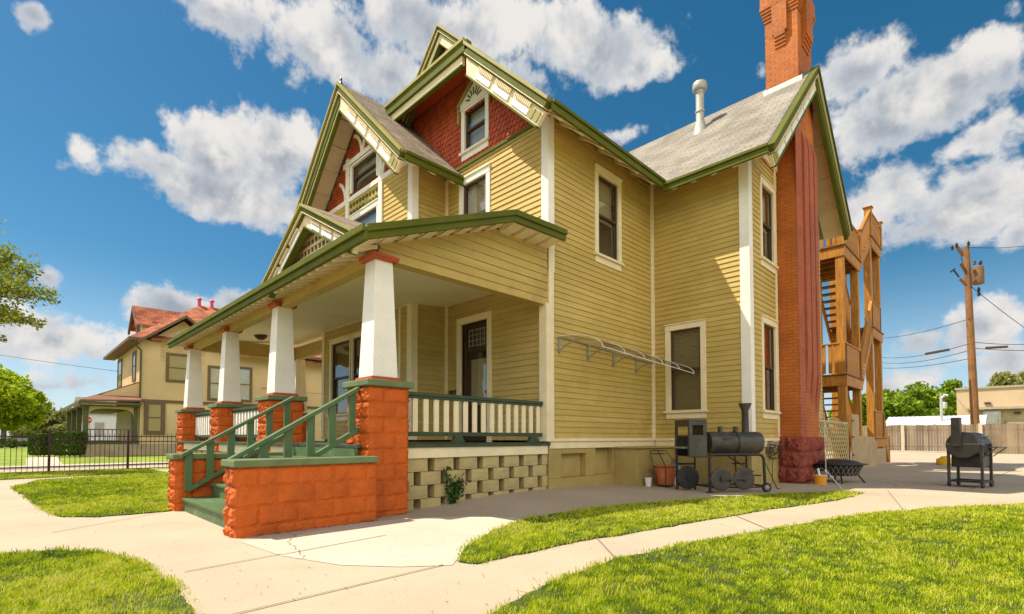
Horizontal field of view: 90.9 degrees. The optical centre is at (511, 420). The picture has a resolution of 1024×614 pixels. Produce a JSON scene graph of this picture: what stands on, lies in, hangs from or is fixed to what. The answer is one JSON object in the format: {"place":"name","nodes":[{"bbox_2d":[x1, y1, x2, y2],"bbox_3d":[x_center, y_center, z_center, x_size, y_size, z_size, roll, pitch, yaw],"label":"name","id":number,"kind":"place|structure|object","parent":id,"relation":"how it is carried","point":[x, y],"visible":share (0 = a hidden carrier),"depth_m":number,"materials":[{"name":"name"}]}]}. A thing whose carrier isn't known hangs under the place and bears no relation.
{"place":"outdoors","nodes":[
{"label":"outdoors","id":0,"kind":"place"},
{"bbox_2d":[26,457,61,464],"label":"path","id":1,"kind":"structure","parent":0,"point":[35,460],"depth_m":21.52,"materials":[{"name":"concrete"}]},
{"bbox_2d":[0,469,124,479],"bbox_3d":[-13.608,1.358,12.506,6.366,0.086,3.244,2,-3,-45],"label":"grass","id":2,"kind":"structure","parent":0,"point":[38,474],"depth_m":13.59,"materials":[{"name":"green plant"}]},
{"bbox_2d":[0,463,167,469],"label":"drive rut","id":3,"kind":"structure","parent":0,"point":[76,466],"depth_m":17.26,"materials":[{"name":"concrete"}]},
{"bbox_2d":[10,467,170,516],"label":"grass","id":4,"kind":"structure","parent":0,"point":[100,496],"depth_m":8.79,"materials":[{"name":"green plant"}]},
{"bbox_2d":[0,544,201,613],"bbox_3d":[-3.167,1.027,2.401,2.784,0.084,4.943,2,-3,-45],"label":"grass","id":5,"kind":"structure","parent":0,"point":[85,574],"depth_m":3.36,"materials":[{"name":"green plant"}]},
{"bbox_2d":[240,517,519,566],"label":"concrete slab","id":6,"kind":"structure","parent":0,"point":[414,538],"depth_m":4.83,"materials":[{"name":"grey concrete"}]},
{"bbox_2d":[0,438,1020,472],"bbox_3d":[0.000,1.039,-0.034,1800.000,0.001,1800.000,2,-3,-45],"label":"ground","id":7,"kind":"structure","parent":0,"point":[22,452],"depth_m":25.06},
{"bbox_2d":[0,438,12,447],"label":"shrub","id":8,"kind":"object","parent":7,"relation":"on","point":[2,440],"visible":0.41,"depth_m":47.87,"materials":[{"name":"green plant"}]},
{"bbox_2d":[2,439,28,448],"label":"shrub","id":9,"kind":"object","parent":7,"relation":"on","point":[13,445],"visible":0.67,"depth_m":45.78,"materials":[{"name":"green plant"}]},
{"bbox_2d":[0,364,33,389],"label":"tree","id":10,"kind":"object","parent":7,"relation":"on","point":[9,372],"visible":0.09,"depth_m":71.68,"materials":[{"name":"green plant"}]},
{"bbox_2d":[7,435,27,440],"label":"parked car","id":11,"kind":"object","parent":7,"relation":"on","point":[20,438],"visible":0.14,"depth_m":91.36,"materials":[{"name":"paint"}]},
{"bbox_2d":[8,426,29,434],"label":"tree","id":12,"kind":"object","parent":7,"relation":"on","point":[17,432],"visible":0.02,"depth_m":116.64,"materials":[{"name":"green plant"}]},
{"bbox_2d":[0,372,55,438],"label":"tree","id":13,"kind":"object","parent":7,"relation":"on","point":[23,404],"visible":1,"depth_m":61.81,"materials":[{"name":"green plant"}]},
{"bbox_2d":[0,219,66,342],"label":"leaning tree","id":14,"kind":"object","parent":7,"relation":"on","point":[9,285],"visible":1,"depth_m":14.15,"materials":[{"name":"green plant"}]},
{"bbox_2d":[28,433,47,455],"bbox_3d":[-25.687,1.269,27.503,0.819,1.296,0.913,0,-2,0],"label":"hedge","id":15,"kind":"object","parent":7,"relation":"on","point":[43,449],"visible":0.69,"depth_m":27.14,"materials":[{"name":"green plant"}]},
{"bbox_2d":[19,407,71,433],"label":"tree","id":16,"kind":"object","parent":7,"relation":"on","point":[56,420],"visible":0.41,"depth_m":102.81,"materials":[{"name":"green plant"}]},
{"bbox_2d":[51,431,88,455],"bbox_3d":[-23.886,1.209,27.202,1.467,1.404,1.114,0,-2,0],"label":"hedge","id":17,"kind":"object","parent":7,"relation":"on","point":[64,452],"visible":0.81,"depth_m":26.76,"materials":[{"name":"green plant"}]},
{"bbox_2d":[0,465,168,472],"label":"drive","id":18,"kind":"structure","parent":7,"relation":"on","point":[57,469],"depth_m":16.64,"materials":[{"name":"concrete"}]},
{"bbox_2d":[0,461,168,466],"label":"walk","id":19,"kind":"structure","parent":7,"relation":"on","point":[82,464],"depth_m":19.11,"materials":[{"name":"concrete"}]},
{"bbox_2d":[74,397,116,439],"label":"white house","id":20,"kind":"structure","parent":7,"relation":"on","point":[103,421],"depth_m":66.93,"materials":[{"name":"white paint"}]},
{"bbox_2d":[95,422,103,435],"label":"window","id":21,"kind":"structure","parent":20,"relation":"in","point":[98,425],"depth_m":66.53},
{"bbox_2d":[0,429,255,472],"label":"iron fence","id":22,"kind":"object","parent":7,"relation":"on","point":[49,441],"visible":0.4,"depth_m":15.18,"materials":[{"name":"black metal"}]},
{"bbox_2d":[61,297,323,456],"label":"neighbour house","id":23,"kind":"structure","parent":7,"relation":"on","point":[147,394],"depth_m":30.58,"materials":[{"name":"wood"}]},
{"bbox_2d":[117,358,122,387],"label":"window","id":24,"kind":"structure","parent":23,"relation":"in","point":[119,367],"depth_m":34.72,"materials":[{"name":"clear glass"}]},
{"bbox_2d":[131,413,132,440],"bbox_3d":[-22.900,0.251,30.495,0.050,1.900,1.100,2,-3,-45],"label":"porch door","id":25,"kind":"structure","parent":23,"relation":"in","point":[131,413],"depth_m":30.68,"materials":[{"name":"green wood"}]},
{"bbox_2d":[132,350,136,381],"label":"window","id":26,"kind":"structure","parent":23,"relation":"in","point":[134,354],"depth_m":30.70,"materials":[{"name":"clear glass"}]},
{"bbox_2d":[143,402,165,434],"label":"window","id":27,"kind":"structure","parent":23,"relation":"in","point":[154,412],"depth_m":29.78,"materials":[{"name":"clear glass"}]},
{"bbox_2d":[2,355,318,393],"bbox_3d":[-26.244,-3.554,35.499,32.753,4.219,0.029,0,-2,9],"label":"power line","id":28,"kind":"object","parent":23,"relation":"attached to","point":[96,368],"visible":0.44,"depth_m":36.39,"materials":[{"name":"metal"}]},
{"bbox_2d":[165,352,186,382],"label":"window","id":29,"kind":"structure","parent":23,"relation":"in","point":[176,363],"depth_m":30.60,"materials":[{"name":"clear glass"}]},
{"bbox_2d":[207,365,219,400],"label":"window","id":30,"kind":"structure","parent":23,"relation":"in","point":[213,371],"depth_m":32.01,"materials":[{"name":"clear glass"}]},
{"bbox_2d":[240,367,252,401],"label":"window","id":31,"kind":"structure","parent":23,"relation":"in","point":[245,372],"depth_m":33.38,"materials":[{"name":"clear glass"}]},
{"bbox_2d":[827,393,898,434],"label":"tree","id":32,"kind":"object","parent":7,"relation":"on","point":[887,407],"visible":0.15,"depth_m":71.65,"materials":[{"name":"green plant"}]},
{"bbox_2d":[883,388,906,399],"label":"tree","id":33,"kind":"object","parent":7,"relation":"on","point":[886,392],"depth_m":76.54,"materials":[{"name":"green plant"}]},
{"bbox_2d":[891,381,956,426],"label":"tree","id":34,"kind":"object","parent":7,"relation":"on","point":[918,399],"visible":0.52,"depth_m":69.92,"materials":[{"name":"green plant"}]},
{"bbox_2d":[825,423,1023,453],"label":"plank fence","id":35,"kind":"object","parent":7,"relation":"on","point":[935,435],"visible":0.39,"depth_m":33.10,"materials":[{"name":"wood"}]},
{"bbox_2d":[886,394,986,450],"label":"white shed","id":36,"kind":"structure","parent":7,"relation":"on","point":[941,419],"depth_m":37.77,"materials":[{"name":"metal"}]},
{"bbox_2d":[939,393,946,408],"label":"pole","id":37,"kind":"object","parent":7,"relation":"on","point":[944,403],"visible":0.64,"depth_m":55.53,"materials":[{"name":"white metal"}]},
{"bbox_2d":[925,378,966,394],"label":"tree","id":38,"kind":"object","parent":7,"relation":"on","point":[951,385],"visible":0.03,"depth_m":75.21,"materials":[{"name":"green plant"}]},
{"bbox_2d":[955,385,1023,449],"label":"beige building","id":39,"kind":"structure","parent":7,"relation":"on","point":[1001,404],"depth_m":43.07,"materials":[{"name":"beige paint"}]},
{"bbox_2d":[1006,420,1023,449],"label":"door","id":40,"kind":"structure","parent":39,"relation":"in","point":[1007,421],"depth_m":42.31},
{"bbox_2d":[987,370,1023,385],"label":"tree","id":41,"kind":"object","parent":7,"relation":"on","point":[1002,378],"visible":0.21,"depth_m":93.80,"materials":[{"name":"green plant"}]},
{"bbox_2d":[0,451,1023,613],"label":"concrete yard","id":42,"kind":"structure","parent":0,"point":[909,480],"depth_m":4.95,"materials":[{"name":"beige concrete"}]},
{"bbox_2d":[442,466,471,503],"bbox_3d":[-0.835,0.949,7.406,0.515,0.594,0.196,2,-3,-41],"label":"vine","id":43,"kind":"object","parent":42,"relation":"on","point":[453,492],"visible":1,"depth_m":7.36,"materials":[{"name":"green plant"}]},
{"bbox_2d":[69,488,879,611],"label":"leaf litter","id":44,"kind":"object","parent":42,"relation":"on","point":[353,523],"visible":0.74,"depth_m":5.25,"materials":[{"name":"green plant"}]},
{"bbox_2d":[166,0,852,538],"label":"victorian house","id":45,"kind":"structure","parent":42,"relation":"on","point":[486,274],"depth_m":10.39,"materials":[{"name":"yellow wood"}]},
{"bbox_2d":[327,334,350,420],"bbox_3d":[-4.310,-1.064,12.830,0.250,2.128,1.240,2,-3,-45],"label":"window","id":46,"kind":"structure","parent":45,"relation":"in","point":[339,358],"depth_m":13.09,"materials":[{"name":"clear glass"}]},
{"bbox_2d":[349,330,361,380],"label":"window","id":47,"kind":"structure","parent":45,"relation":"in","point":[355,346],"depth_m":12.35,"materials":[{"name":"clear glass"}]},
{"bbox_2d":[348,198,377,224],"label":"window","id":48,"kind":"structure","parent":45,"relation":"in","point":[367,217],"depth_m":12.12,"materials":[{"name":"clear glass"}]},
{"bbox_2d":[348,147,377,194],"bbox_3d":[-3.520,-6.046,12.213,0.235,0.768,1.404,2,-3,-45],"label":"window","id":49,"kind":"structure","parent":45,"relation":"in","point":[365,168],"depth_m":12.37,"materials":[{"name":"clear glass"}]},
{"bbox_2d":[457,80,491,161],"bbox_3d":[-0.746,-6.427,10.685,0.270,1.629,1.043,2,-3,-45],"label":"window","id":50,"kind":"structure","parent":45,"relation":"in","point":[475,137],"depth_m":10.75,"materials":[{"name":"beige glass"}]},
{"bbox_2d":[459,163,490,214],"bbox_3d":[-0.744,-4.387,10.641,0.235,1.688,1.014,2,-3,-45],"label":"window","id":51,"kind":"structure","parent":45,"relation":"in","point":[474,197],"depth_m":10.72,"materials":[{"name":"clear glass"}]},
{"bbox_2d":[463,320,496,440],"bbox_3d":[-0.710,-0.824,10.566,0.247,2.480,0.880,2,-3,-45],"label":"door","id":52,"kind":"structure","parent":45,"relation":"in","point":[477,351],"depth_m":10.66,"materials":[{"name":"brown glass"}]},
{"bbox_2d":[594,163,624,271],"bbox_3d":[1.959,-4.188,10.530,1.010,1.983,0.250,2,-3,-45],"label":"window","id":53,"kind":"structure","parent":45,"relation":"in","point":[608,212],"depth_m":10.67,"materials":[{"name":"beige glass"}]},
{"bbox_2d":[664,318,707,418],"bbox_3d":[3.864,-1.121,11.162,0.250,2.133,1.000,2,-3,-45],"label":"window","id":54,"kind":"structure","parent":45,"relation":"in","point":[685,342],"depth_m":11.23,"materials":[{"name":"beige glass"}]},
{"bbox_2d":[759,173,778,274],"bbox_3d":[5.554,-4.275,11.089,0.990,1.953,0.250,2,-3,-45],"label":"window","id":55,"kind":"structure","parent":45,"relation":"in","point":[767,190],"depth_m":11.30,"materials":[{"name":"clear glass"}]},
{"bbox_2d":[760,314,780,419],"bbox_3d":[5.547,-1.137,10.979,1.010,2.193,0.250,2,-3,-45],"label":"window","id":56,"kind":"structure","parent":45,"relation":"in","point":[769,347],"depth_m":11.20,"materials":[{"name":"clear glass"}]},
{"bbox_2d":[766,441,782,484],"bbox_3d":[5.506,0.887,10.689,0.440,0.930,0.427,2,-3,-45],"label":"wire coil","id":57,"kind":"object","parent":45,"relation":"hanging from","point":[772,448],"visible":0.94,"depth_m":10.66,"materials":[{"name":"black metal"}]},
{"bbox_2d":[55,468,1016,613],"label":"paving joints","id":58,"kind":"object","parent":42,"relation":"on","point":[416,570],"visible":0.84,"depth_m":3.98,"materials":[{"name":"concrete"}]},
{"bbox_2d":[644,474,651,486],"bbox_3d":[2.736,1.184,10.128,0.159,0.256,0.160,2,-3,-45],"label":"bucket","id":59,"kind":"object","parent":42,"relation":"on","point":[648,481],"visible":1,"depth_m":10.07,"materials":[{"name":"white plastic"}]},
{"bbox_2d":[650,450,678,485],"bbox_3d":[3.087,0.957,10.163,0.529,0.727,0.509,2,-3,-45],"label":"plant stand","id":60,"kind":"object","parent":42,"relation":"on","point":[665,467],"visible":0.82,"depth_m":10.11,"materials":[{"name":"black metal"}]},
{"bbox_2d":[654,465,675,484],"bbox_3d":[3.097,1.092,10.166,0.453,0.395,0.456,2,-3,-45],"label":"flower pot","id":61,"kind":"object","parent":60,"relation":"in","point":[670,474],"visible":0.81,"depth_m":10.01,"materials":[{"name":"ceramic"}]},
{"bbox_2d":[674,403,779,492],"bbox_3d":[4.023,0.487,9.415,1.862,1.645,0.664,0,-2,-8],"label":"locomotive smoker","id":62,"kind":"object","parent":42,"relation":"on","point":[698,441],"visible":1,"depth_m":9.27,"materials":[{"name":"metal"}]},
{"bbox_2d":[813,468,827,484],"bbox_3d":[6.619,1.183,10.828,0.286,0.345,0.289,2,-3,-45],"label":"orange bucket","id":63,"kind":"object","parent":42,"relation":"on","point":[818,479],"visible":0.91,"depth_m":10.74,"materials":[{"name":"orange plastic"}]},
{"bbox_2d":[819,420,848,459],"bbox_3d":[8.850,0.727,13.939,3.688,1.458,0.040,2,-3,-45],"label":"lattice panel","id":64,"kind":"object","parent":42,"relation":"on","point":[842,437],"visible":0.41,"depth_m":14.31,"materials":[{"name":"brown wood"}]},
{"bbox_2d":[813,459,867,483],"bbox_3d":[7.347,1.119,11.361,1.120,0.530,1.120,2,-3,-45],"label":"fire pit","id":65,"kind":"object","parent":42,"relation":"on","point":[840,467],"visible":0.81,"depth_m":11.02,"materials":[{"name":"black metal"}]},
{"bbox_2d":[819,205,889,467],"bbox_3d":[11.327,-3.102,19.028,7.370,9.550,3.692,2,-3,-45],"label":"wooden stair","id":66,"kind":"object","parent":42,"relation":"on","point":[854,353],"visible":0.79,"depth_m":17.46,"materials":[{"name":"brown wood"}]},
{"bbox_2d":[936,456,951,464],"bbox_3d":[16.173,1.441,18.442,1.157,0.330,0.528,0,-2,1],"label":"yellow bag","id":67,"kind":"object","parent":42,"relation":"on","point":[941,460],"visible":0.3,"depth_m":18.38,"materials":[{"name":"yellow plastic"}]},
{"bbox_2d":[946,418,1007,487],"bbox_3d":[9.373,0.634,10.207,0.880,1.402,0.810,1,-2,-32],"label":"barrel grill","id":68,"kind":"object","parent":42,"relation":"on","point":[970,449],"visible":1,"depth_m":10.13,"materials":[{"name":"metal"}]},
{"bbox_2d":[984,456,989,465],"bbox_3d":[9.547,0.803,10.132,0.460,0.200,0.011,1,-2,-32],"label":"fire box door","id":69,"kind":"structure","parent":68,"relation":"in","point":[987,458],"depth_m":10.12,"materials":[{"name":"metal"}]},
{"bbox_2d":[0,0,1023,435],"label":"sky","id":70,"kind":"structure","parent":0,"point":[156,154],"materials":[{"name":"blue"}]},
{"bbox_2d":[452,490,864,563],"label":"grass","id":71,"kind":"structure","parent":0,"point":[688,510],"depth_m":6.06,"materials":[{"name":"green plant"}]},
{"bbox_2d":[824,416,845,491],"bbox_3d":[5.877,0.597,9.039,0.608,1.500,0.199,1,-2,-28],"label":"garden hook","id":72,"kind":"object","parent":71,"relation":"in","point":[825,452],"visible":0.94,"depth_m":8.99,"materials":[{"name":"white metal"}]},
{"bbox_2d":[481,502,1023,613],"bbox_3d":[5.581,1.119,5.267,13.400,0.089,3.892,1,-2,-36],"label":"grass","id":73,"kind":"structure","parent":0,"point":[972,540],"depth_m":3.66,"materials":[{"name":"green plant"}]},
{"bbox_2d":[925,348,949,354],"bbox_3d":[28.847,-4.693,34.200,1.593,0.456,0.170,0,-2,0],"label":"cable splice","id":74,"kind":"object","parent":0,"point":[938,351],"visible":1,"depth_m":34.13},
{"label":"back alley","id":75,"kind":"structure","parent":0,"visible":0},
{"bbox_2d":[950,241,984,423],"bbox_3d":[30.686,-4.862,33.939,2.289,14.553,0.868,0,-2,0],"label":"utility pole","id":76,"kind":"object","parent":75,"relation":"on","point":[978,275],"visible":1,"depth_m":33.98,"materials":[{"name":"brown wood"}]},
{"bbox_2d":[888,319,968,337],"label":"power line","id":77,"kind":"object","parent":76,"relation":"attached to","point":[931,329],"visible":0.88,"depth_m":41.10,"materials":[{"name":"metal"}]},
{"bbox_2d":[892,351,965,363],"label":"power line","id":78,"kind":"object","parent":76,"relation":"attached to","point":[931,359],"visible":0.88,"depth_m":41.33,"materials":[{"name":"metal"}]},
{"bbox_2d":[905,359,966,367],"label":"power line","id":79,"kind":"object","parent":76,"relation":"attached to","point":[935,364],"visible":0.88,"depth_m":40.54,"materials":[{"name":"metal"}]},
{"bbox_2d":[970,285,1022,326],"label":"power line","id":80,"kind":"object","parent":76,"relation":"attached to","point":[997,307],"visible":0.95,"depth_m":35.69,"materials":[{"name":"metal"}]},
{"bbox_2d":[975,342,1023,344],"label":"power line","id":81,"kind":"object","parent":76,"relation":"attached to","point":[1002,344],"visible":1,"depth_m":35.73,"materials":[{"name":"metal"}]},
{"bbox_2d":[976,348,1023,350],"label":"power line","id":82,"kind":"object","parent":76,"relation":"attached to","point":[1004,350],"visible":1,"depth_m":35.77,"materials":[{"name":"metal"}]},
{"bbox_2d":[985,345,1007,348],"bbox_3d":[33.356,-5.070,34.700,2.089,0.365,0.170,1,-2,-17],"label":"cable splice","id":83,"kind":"object","parent":82,"relation":"hanging from","point":[995,347],"visible":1,"depth_m":34.59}
]}

